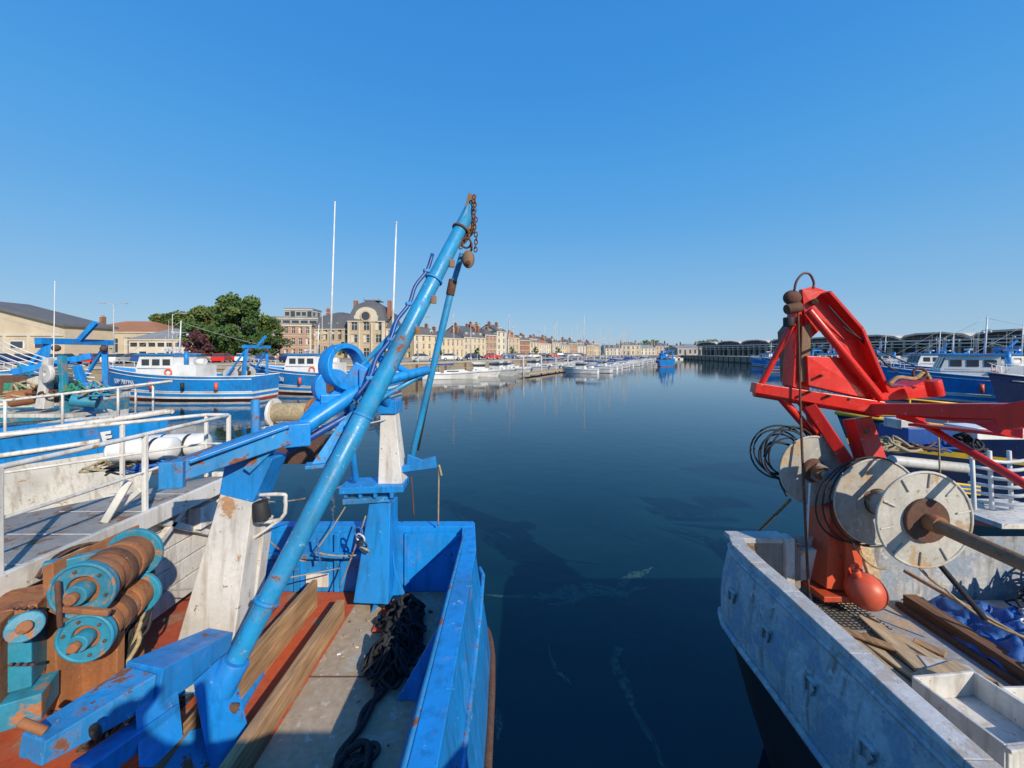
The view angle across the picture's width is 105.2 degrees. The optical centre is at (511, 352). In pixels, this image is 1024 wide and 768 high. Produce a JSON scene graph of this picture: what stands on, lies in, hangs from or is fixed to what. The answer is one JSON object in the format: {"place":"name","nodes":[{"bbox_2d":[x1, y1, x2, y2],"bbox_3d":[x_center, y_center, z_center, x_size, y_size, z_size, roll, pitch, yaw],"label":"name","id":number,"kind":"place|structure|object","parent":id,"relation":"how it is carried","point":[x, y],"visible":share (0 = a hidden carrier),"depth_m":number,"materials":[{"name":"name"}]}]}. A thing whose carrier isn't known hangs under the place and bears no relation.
{"place":"outdoors","nodes":[
{"label":"outdoors","id":0,"kind":"place"},
{"bbox_2d":[269,308,321,354],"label":"modern apartment block","id":1,"kind":"structure","parent":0,"point":[299,315],"depth_m":148.04,"materials":[{"name":"white paint"}]},
{"bbox_2d":[269,311,319,328],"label":"windows","id":2,"kind":"structure","parent":1,"relation":"in","point":[309,314],"depth_m":148.48,"materials":[{"name":"grey glass"}]},
{"bbox_2d":[314,300,400,357],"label":"mansard town hall","id":3,"kind":"structure","parent":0,"point":[369,320],"depth_m":121.44,"materials":[{"name":"stone"}]},
{"bbox_2d":[318,322,389,356],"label":"window frames","id":4,"kind":"structure","parent":3,"relation":"in","point":[351,322],"depth_m":120.65,"materials":[{"name":"white paint"}]},
{"bbox_2d":[317,322,395,357],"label":"windows","id":5,"kind":"structure","parent":3,"relation":"in","point":[378,337],"depth_m":120.62,"materials":[{"name":"grey glass"}]},
{"bbox_2d":[0,356,750,381],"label":"wall","id":6,"kind":"structure","parent":0,"point":[97,374],"depth_m":66.85,"materials":[{"name":"stone"}]},
{"bbox_2d":[207,355,607,364],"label":"quay road","id":7,"kind":"structure","parent":0,"point":[239,363],"depth_m":62.85,"materials":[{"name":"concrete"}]},
{"bbox_2d":[1,355,907,365],"bbox_3d":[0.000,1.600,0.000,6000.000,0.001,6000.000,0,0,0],"label":"ground","id":8,"kind":"structure","parent":0,"point":[123,363],"depth_m":70.87,"materials":[{"name":"grey concrete"}]},
{"bbox_2d":[0,353,18,364],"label":"parked car","id":9,"kind":"object","parent":8,"relation":"on","point":[5,355],"visible":0.3,"depth_m":52.73,"materials":[{"name":"blue paint"}]},
{"bbox_2d":[9,353,38,364],"bbox_3d":[-66.197,0.850,53.966,1.800,1.500,4.220,0,0,-19],"label":"parked car","id":10,"kind":"object","parent":8,"relation":"on","point":[22,356],"visible":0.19,"depth_m":52.31,"materials":[{"name":"blue paint"}]},
{"bbox_2d":[0,302,118,355],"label":"harbour hangar","id":11,"kind":"structure","parent":8,"relation":"on","point":[19,335],"depth_m":74.00,"materials":[{"name":"stone"}]},
{"bbox_2d":[10,341,40,347],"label":"windows","id":12,"kind":"structure","parent":11,"relation":"in","point":[19,344],"depth_m":73.84,"materials":[{"name":"grey glass"}]},
{"bbox_2d":[50,353,77,363],"bbox_3d":[-63.297,0.850,55.473,1.800,1.500,4.220,0,0,-20],"label":"parked car","id":13,"kind":"object","parent":8,"relation":"on","point":[62,354],"visible":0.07,"depth_m":54.34,"materials":[{"name":"white metal"}]},
{"bbox_2d":[100,353,131,363],"bbox_3d":[-57.497,0.850,57.107,1.800,1.500,4.220,0,0,-17],"label":"parked car","id":14,"kind":"object","parent":8,"relation":"on","point":[112,357],"visible":0.6,"depth_m":56.20,"materials":[{"name":"white paint"}]},
{"bbox_2d":[99,315,175,353],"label":"fish market hall","id":15,"kind":"structure","parent":8,"relation":"on","point":[125,331],"depth_m":101.31,"materials":[{"name":"beige stone"}]},
{"bbox_2d":[114,338,128,353],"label":"windows","id":16,"kind":"structure","parent":15,"relation":"in","point":[115,340],"depth_m":100.27,"materials":[{"name":"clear glass"}]},
{"bbox_2d":[148,313,166,322],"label":"broadleaf tree","id":17,"kind":"object","parent":8,"relation":"on","point":[155,317],"visible":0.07,"depth_m":124.80,"materials":[{"name":"green plant"}]},
{"bbox_2d":[127,329,197,353],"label":"harbour office","id":18,"kind":"structure","parent":8,"relation":"on","point":[156,345],"depth_m":92.00,"materials":[{"name":"beige stone"}]},
{"bbox_2d":[130,343,190,353],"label":"windows","id":19,"kind":"structure","parent":18,"relation":"in","point":[131,344],"depth_m":91.95,"materials":[{"name":"grey glass"}]},
{"bbox_2d":[165,311,184,328],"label":"broadleaf tree","id":20,"kind":"object","parent":8,"relation":"on","point":[176,317],"visible":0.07,"depth_m":113.03,"materials":[{"name":"green plant"}]},
{"bbox_2d":[174,312,189,328],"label":"broadleaf tree","id":21,"kind":"object","parent":8,"relation":"on","point":[183,317],"visible":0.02,"depth_m":106.73,"materials":[{"name":"green plant"}]},
{"bbox_2d":[182,329,215,356],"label":"copper beech tree","id":22,"kind":"object","parent":8,"relation":"on","point":[195,335],"visible":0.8,"depth_m":82.65,"materials":[{"name":"purple plant"}]},
{"bbox_2d":[177,305,229,353],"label":"broadleaf tree","id":23,"kind":"object","parent":8,"relation":"on","point":[205,313],"visible":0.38,"depth_m":93.16,"materials":[{"name":"green plant"}]},
{"bbox_2d":[211,353,232,362],"bbox_3d":[-45.897,0.850,62.035,1.800,1.500,4.220,0,0,-21],"label":"parked car","id":24,"kind":"object","parent":8,"relation":"on","point":[224,357],"visible":0.99,"depth_m":60.53,"materials":[{"name":"red paint"}]},
{"bbox_2d":[205,313,253,353],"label":"broadleaf tree","id":25,"kind":"object","parent":8,"relation":"on","point":[209,322],"visible":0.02,"depth_m":95.04,"materials":[{"name":"green plant"}]},
{"bbox_2d":[202,292,273,355],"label":"broadleaf tree","id":26,"kind":"object","parent":8,"relation":"on","point":[229,306],"visible":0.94,"depth_m":90.99,"materials":[{"name":"green plant"}]},
{"bbox_2d":[234,353,254,361],"bbox_3d":[-42.997,0.850,63.083,1.800,1.500,4.220,0,0,-20],"label":"parked car","id":27,"kind":"object","parent":8,"relation":"on","point":[236,357],"visible":0.7,"depth_m":61.77,"materials":[{"name":"white paint"}]},
{"bbox_2d":[255,353,274,361],"bbox_3d":[-40.097,0.850,63.780,1.800,1.500,4.220,0,0,-17],"label":"parked car","id":28,"kind":"object","parent":8,"relation":"on","point":[259,355],"visible":0.67,"depth_m":62.30,"materials":[{"name":"blue paint"}]},
{"bbox_2d":[248,316,293,355],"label":"broadleaf tree","id":29,"kind":"object","parent":8,"relation":"on","point":[273,325],"visible":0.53,"depth_m":96.52,"materials":[{"name":"green plant"}]},
{"bbox_2d":[276,326,313,357],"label":"walls","id":30,"kind":"structure","parent":8,"relation":"on","point":[296,346],"depth_m":115.94,"materials":[{"name":"orange brick"}]},
{"bbox_2d":[277,327,308,354],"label":"windows","id":31,"kind":"structure","parent":30,"relation":"attached to","point":[293,330],"depth_m":115.81,"materials":[{"name":"grey glass"}]},
{"bbox_2d":[280,323,314,326],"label":"roof","id":32,"kind":"structure","parent":30,"relation":"on","point":[297,324],"depth_m":115.68,"materials":[{"name":"metal"}]},
{"bbox_2d":[329,201,335,345],"bbox_3d":[-21.239,-8.073,45.938,1.025,19.354,0.681,0,0,22],"label":"flagpole","id":33,"kind":"object","parent":8,"relation":"on","point":[330,342],"visible":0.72,"depth_m":45.93,"materials":[{"name":"metal"}]},
{"bbox_2d":[0,355,749,368],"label":"coping","id":34,"kind":"object","parent":8,"relation":"on","point":[221,367],"visible":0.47,"depth_m":63.43,"materials":[{"name":"stone"}]},
{"bbox_2d":[391,221,397,325],"bbox_3d":[-15.180,-7.565,50.000,1.165,18.342,0.691,0,0,0],"label":"flagpole","id":35,"kind":"object","parent":8,"relation":"on","point":[393,300],"visible":0.74,"depth_m":49.91,"materials":[{"name":"metal"}]},
{"bbox_2d":[404,323,436,357],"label":"rendered townhouse","id":36,"kind":"structure","parent":8,"relation":"on","point":[426,338],"depth_m":127.92,"materials":[{"name":"beige paint"}]},
{"bbox_2d":[412,353,431,360],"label":"parked car","id":37,"kind":"object","parent":8,"relation":"on","point":[422,356],"visible":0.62,"depth_m":71.12,"materials":[{"name":"white metal"}]},
{"bbox_2d":[432,326,464,356],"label":"rendered townhouse","id":38,"kind":"structure","parent":8,"relation":"on","point":[450,343],"depth_m":140.16,"materials":[{"name":"beige paint"}]},
{"bbox_2d":[441,353,461,360],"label":"parked car","id":39,"kind":"object","parent":8,"relation":"on","point":[445,356],"visible":0.97,"depth_m":79.30,"materials":[{"name":"white paint"}]},
{"bbox_2d":[446,322,472,331],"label":"building","id":40,"kind":"structure","parent":8,"relation":"on","point":[466,327],"depth_m":179.09,"materials":[{"name":"grey brick"}]},
{"bbox_2d":[450,326,485,356],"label":"rendered townhouse","id":41,"kind":"structure","parent":8,"relation":"on","point":[477,340],"depth_m":149.82,"materials":[{"name":"beige paint"}]},
{"bbox_2d":[464,353,483,359],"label":"parked car","id":42,"kind":"object","parent":8,"relation":"on","point":[473,355],"visible":0.98,"depth_m":87.62,"materials":[{"name":"blue paint"}]},
{"bbox_2d":[476,325,497,353],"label":"brick townhouse","id":43,"kind":"structure","parent":8,"relation":"on","point":[490,343],"depth_m":158.93,"materials":[{"name":"orange brick"}]},
{"bbox_2d":[484,353,501,358],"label":"parked car","id":44,"kind":"object","parent":8,"relation":"on","point":[490,355],"visible":0.91,"depth_m":95.79,"materials":[{"name":"red paint"}]},
{"bbox_2d":[481,321,506,355],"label":"rendered townhouse","id":45,"kind":"structure","parent":8,"relation":"on","point":[496,329],"depth_m":165.10,"materials":[{"name":"white paint"}]},
{"bbox_2d":[506,330,519,354],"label":"rendered townhouse","id":46,"kind":"structure","parent":8,"relation":"on","point":[514,339],"depth_m":173.64,"materials":[{"name":"paint"}]},
{"bbox_2d":[511,332,530,354],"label":"brick townhouse","id":47,"kind":"structure","parent":8,"relation":"on","point":[525,343],"depth_m":181.23,"materials":[{"name":"orange brick"}]},
{"bbox_2d":[522,334,539,353],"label":"rendered townhouse","id":48,"kind":"structure","parent":8,"relation":"on","point":[533,342],"depth_m":189.66,"materials":[{"name":"beige paint"}]},
{"bbox_2d":[532,336,550,353],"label":"rendered townhouse","id":49,"kind":"structure","parent":8,"relation":"on","point":[547,348],"depth_m":198.76,"materials":[{"name":"beige paint"}]},
{"bbox_2d":[540,336,559,352],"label":"rendered townhouse","id":50,"kind":"structure","parent":8,"relation":"on","point":[545,339],"depth_m":206.88,"materials":[{"name":"beige paint"}]},
{"bbox_2d":[561,340,569,353],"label":"rendered townhouse","id":51,"kind":"structure","parent":8,"relation":"on","point":[563,347],"depth_m":218.23,"materials":[{"name":"beige paint"}]},
{"bbox_2d":[561,337,577,352],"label":"brick townhouse","id":52,"kind":"structure","parent":8,"relation":"on","point":[568,342],"depth_m":227.31,"materials":[{"name":"beige brick"}]},
{"bbox_2d":[582,339,593,354],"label":"rendered townhouse","id":53,"kind":"structure","parent":8,"relation":"on","point":[589,346],"depth_m":248.64,"materials":[{"name":"paint"}]},
{"bbox_2d":[601,343,620,354],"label":"rendered townhouse","id":54,"kind":"structure","parent":8,"relation":"on","point":[617,349],"depth_m":269.28,"materials":[{"name":"beige paint"}]},
{"bbox_2d":[619,340,639,354],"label":"rendered townhouse","id":55,"kind":"structure","parent":8,"relation":"on","point":[636,348],"depth_m":271.12,"materials":[{"name":"beige paint"}]},
{"bbox_2d":[638,343,655,354],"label":"rendered townhouse","id":56,"kind":"structure","parent":8,"relation":"on","point":[649,349],"depth_m":273.13,"materials":[{"name":"beige paint"}]},
{"bbox_2d":[653,341,668,354],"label":"rendered townhouse","id":57,"kind":"structure","parent":8,"relation":"on","point":[656,345],"depth_m":274.90,"materials":[{"name":"paint"}]},
{"bbox_2d":[637,339,774,344],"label":"distant trees","id":58,"kind":"object","parent":8,"relation":"on","point":[646,341],"visible":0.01,"depth_m":309.50,"materials":[{"name":"green plant"}]},
{"bbox_2d":[696,328,1023,355],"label":"quayside sheds","id":59,"kind":"object","parent":8,"relation":"on","point":[899,347],"visible":0.63,"depth_m":130.05,"materials":[{"name":"grey concrete"}]},
{"bbox_2d":[716,348,928,355],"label":"doors","id":60,"kind":"structure","parent":59,"relation":"in","point":[888,349],"depth_m":136.65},
{"bbox_2d":[707,346,1023,355],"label":"doors","id":61,"kind":"structure","parent":59,"relation":"in","point":[988,349],"depth_m":133.06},
{"bbox_2d":[0,0,1023,352],"label":"sky","id":62,"kind":"structure","parent":0,"point":[668,171],"materials":[{"name":"blue"}]},
{"bbox_2d":[128,359,1023,767],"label":"water","id":63,"kind":"structure","parent":0,"point":[602,511],"depth_m":8.87,"materials":[{"name":"blue liquid"}]},
{"bbox_2d":[0,356,27,374],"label":"fishing trawler","id":64,"kind":"object","parent":63,"relation":"on","point":[3,371],"visible":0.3,"depth_m":27.28,"materials":[{"name":"white paint"}]},
{"bbox_2d":[0,317,131,422],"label":"fishing trawler","id":65,"kind":"object","parent":63,"relation":"on","point":[46,348],"visible":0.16,"depth_m":18.16,"materials":[{"name":"teal paint"}]},
{"bbox_2d":[0,380,174,515],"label":"fishing trawler","id":66,"kind":"object","parent":63,"relation":"on","point":[23,490],"visible":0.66,"depth_m":6.41,"materials":[{"name":"white paint"}]},
{"bbox_2d":[0,281,121,417],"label":"deck winch gear","id":67,"kind":"object","parent":66,"relation":"on","point":[32,382],"visible":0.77,"depth_m":8.55,"materials":[{"name":"white paint"}]},
{"bbox_2d":[100,321,279,399],"bbox_3d":[-27.628,0.901,32.955,13.990,7.198,4.587,0,0,0],"label":"fishing trawler","id":68,"kind":"object","parent":63,"relation":"on","point":[192,376],"visible":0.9,"depth_m":31.67,"materials":[{"name":"white paint"}]},
{"bbox_2d":[141,359,169,364],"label":"windows","id":69,"kind":"structure","parent":68,"relation":"in","point":[143,361],"depth_m":31.74,"materials":[{"name":"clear glass"}]},
{"bbox_2d":[0,193,494,767],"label":"blue stern trawler","id":70,"kind":"object","parent":63,"relation":"on","point":[174,619],"visible":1,"depth_m":2.78,"materials":[{"name":"paint"}]},
{"bbox_2d":[260,399,331,463],"bbox_3d":[-3.034,1.069,5.500,0.937,0.849,0.500,0,0,0],"label":"net drum with gear","id":71,"kind":"object","parent":70,"relation":"on","point":[277,411],"visible":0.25,"depth_m":5.36,"materials":[{"name":"fabric"}]},
{"bbox_2d":[249,325,401,393],"bbox_3d":[-18.239,0.901,37.577,14.471,7.198,4.587,0,0,3],"label":"fishing trawler","id":72,"kind":"object","parent":63,"relation":"on","point":[298,373],"visible":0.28,"depth_m":36.43,"materials":[{"name":"white paint"}]},
{"bbox_2d":[289,358,312,363],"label":"windows","id":73,"kind":"structure","parent":72,"relation":"in","point":[291,360],"depth_m":36.43,"materials":[{"name":"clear glass"}]},
{"bbox_2d":[421,314,481,379],"bbox_3d":[-8.662,-0.700,57.105,8.708,10.001,2.581,0,0,-17],"label":"sailing boat","id":74,"kind":"object","parent":63,"relation":"on","point":[459,373],"visible":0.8,"depth_m":56.64,"materials":[{"name":"white paint"}]},
{"bbox_2d":[458,362,501,376],"bbox_3d":[-5.157,2.250,62.069,7.200,4.100,2.101,0,0,-11],"label":"motor boat","id":75,"kind":"object","parent":63,"relation":"on","point":[479,366],"visible":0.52,"depth_m":61.55,"materials":[{"name":"white paint"}]},
{"bbox_2d":[488,361,515,375],"bbox_3d":[-2.567,2.180,65.499,7.525,4.285,2.196,0,0,27],"label":"motor boat","id":76,"kind":"object","parent":63,"relation":"on","point":[503,371],"visible":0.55,"depth_m":64.58,"materials":[{"name":"white paint"}]},
{"bbox_2d":[488,361,521,374],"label":"motor boat","id":77,"kind":"object","parent":63,"relation":"on","point":[506,364],"visible":0.27,"depth_m":68.49,"materials":[{"name":"white paint"}]},
{"bbox_2d":[495,314,531,368],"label":"sailing boat","id":78,"kind":"object","parent":63,"relation":"on","point":[509,343],"visible":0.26,"depth_m":72.20,"materials":[{"name":"blue paint"}]},
{"bbox_2d":[519,359,550,370],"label":"motor boat","id":79,"kind":"object","parent":63,"relation":"on","point":[535,366],"visible":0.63,"depth_m":79.01,"materials":[{"name":"white paint"}]},
{"bbox_2d":[530,325,562,368],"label":"sailing boat","id":80,"kind":"object","parent":63,"relation":"on","point":[553,367],"visible":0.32,"depth_m":86.45,"materials":[{"name":"white paint"}]},
{"bbox_2d":[542,328,574,365],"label":"sailing boat","id":81,"kind":"object","parent":63,"relation":"on","point":[553,360],"visible":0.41,"depth_m":90.50,"materials":[{"name":"white paint"}]},
{"bbox_2d":[518,354,632,376],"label":"marina pontoon","id":82,"kind":"object","parent":63,"relation":"on","point":[541,371],"visible":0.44,"depth_m":69.51,"materials":[{"name":"grey wood"}]},
{"bbox_2d":[563,362,598,373],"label":"motor boat","id":83,"kind":"object","parent":63,"relation":"on","point":[580,368],"visible":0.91,"depth_m":71.01,"materials":[{"name":"white paint"}]},
{"bbox_2d":[416,356,747,370],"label":"fenders","id":84,"kind":"object","parent":63,"relation":"on","point":[633,356],"visible":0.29,"depth_m":154.09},
{"bbox_2d":[561,313,612,372],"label":"sailing boat","id":85,"kind":"object","parent":63,"relation":"on","point":[604,369],"visible":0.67,"depth_m":74.42,"materials":[{"name":"white paint"}]},
{"bbox_2d":[588,360,617,369],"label":"motor boat","id":86,"kind":"object","parent":63,"relation":"on","point":[605,362],"visible":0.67,"depth_m":85.25,"materials":[{"name":"white paint"}]},
{"bbox_2d":[593,326,629,367],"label":"sailing boat","id":87,"kind":"object","parent":63,"relation":"on","point":[628,365],"visible":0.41,"depth_m":100.36,"materials":[{"name":"white paint"}]},
{"bbox_2d":[656,344,674,366],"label":"fishing trawler","id":88,"kind":"object","parent":63,"relation":"on","point":[663,360],"visible":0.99,"depth_m":106.65,"materials":[{"name":"blue paint"}]},
{"bbox_2d":[749,346,773,366],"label":"fishing trawler","id":89,"kind":"object","parent":63,"relation":"on","point":[756,362],"visible":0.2,"depth_m":104.28,"materials":[{"name":"white paint"}]},
{"bbox_2d":[761,346,821,367],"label":"fishing trawler","id":90,"kind":"object","parent":63,"relation":"on","point":[765,363],"visible":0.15,"depth_m":94.70,"materials":[{"name":"white paint"}]},
{"bbox_2d":[765,344,835,370],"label":"fishing trawler","id":91,"kind":"object","parent":63,"relation":"on","point":[776,367],"visible":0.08,"depth_m":81.58,"materials":[{"name":"white paint"}]},
{"bbox_2d":[810,342,882,356],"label":"fishing trawler","id":92,"kind":"object","parent":63,"relation":"on","point":[828,354],"visible":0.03,"depth_m":71.80,"materials":[{"name":"white paint"}]},
{"bbox_2d":[718,272,1023,767],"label":"white hulled trawler","id":93,"kind":"object","parent":63,"relation":"on","point":[873,617],"visible":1,"depth_m":3.20,"materials":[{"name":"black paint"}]},
{"bbox_2d":[967,450,1023,528],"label":"white pipe rack","id":94,"kind":"object","parent":93,"relation":"on","point":[1008,513],"visible":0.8,"depth_m":4.97,"materials":[{"name":"metal"}]},
{"bbox_2d":[836,336,949,363],"bbox_3d":[57.654,0.901,60.193,13.060,7.198,4.392,0,0,36],"label":"fishing trawler","id":95,"kind":"object","parent":63,"relation":"on","point":[883,355],"visible":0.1,"depth_m":59.29,"materials":[{"name":"white paint"}]},
{"bbox_2d":[834,399,1023,502],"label":"fishing trawler","id":96,"kind":"object","parent":63,"relation":"on","point":[998,448],"visible":0.17,"depth_m":8.76,"materials":[{"name":"blue paint"}]},
{"bbox_2d":[877,330,1020,370],"bbox_3d":[50.613,0.901,46.087,13.060,7.198,4.392,0,0,20],"label":"fishing trawler","id":97,"kind":"object","parent":63,"relation":"on","point":[926,361],"visible":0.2,"depth_m":45.82,"materials":[{"name":"white paint"}]},
{"bbox_2d":[907,356,936,361],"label":"windows","id":98,"kind":"structure","parent":97,"relation":"in","point":[925,359],"depth_m":46.22,"materials":[{"name":"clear glass"}]},
{"bbox_2d":[881,317,1023,402],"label":"fishing trawler","id":99,"kind":"object","parent":63,"relation":"on","point":[965,378],"visible":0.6,"depth_m":29.05,"materials":[{"name":"white paint"}]},
{"bbox_2d":[933,357,996,367],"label":"windows","id":100,"kind":"structure","parent":99,"relation":"in","point":[970,363],"depth_m":29.11,"materials":[{"name":"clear glass"}]},
{"bbox_2d":[898,332,1020,363],"bbox_3d":[56.604,0.901,50.008,13.060,7.198,4.392,0,0,8],"label":"fishing trawler","id":101,"kind":"object","parent":63,"relation":"on","point":[953,344],"visible":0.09,"depth_m":50.08,"materials":[{"name":"white paint"}]},
{"bbox_2d":[973,326,1023,365],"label":"fishing trawler","id":102,"kind":"object","parent":63,"relation":"on","point":[1020,357],"visible":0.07,"depth_m":38.04,"materials":[{"name":"white paint"}]},
{"bbox_2d":[986,354,1023,402],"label":"fishing trawler","id":103,"kind":"object","parent":63,"relation":"on","point":[1008,388],"visible":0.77,"depth_m":21.26,"materials":[{"name":"blue paint"}]},
{"bbox_2d":[664,345,701,354],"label":"distant warehouse","id":104,"kind":"structure","parent":0,"point":[685,349],"depth_m":248.52,"materials":[{"name":"white paint"}]},
{"bbox_2d":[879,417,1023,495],"bbox_3d":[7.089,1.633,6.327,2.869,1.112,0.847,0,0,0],"label":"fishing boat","id":105,"kind":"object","parent":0,"point":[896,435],"visible":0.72,"depth_m":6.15,"materials":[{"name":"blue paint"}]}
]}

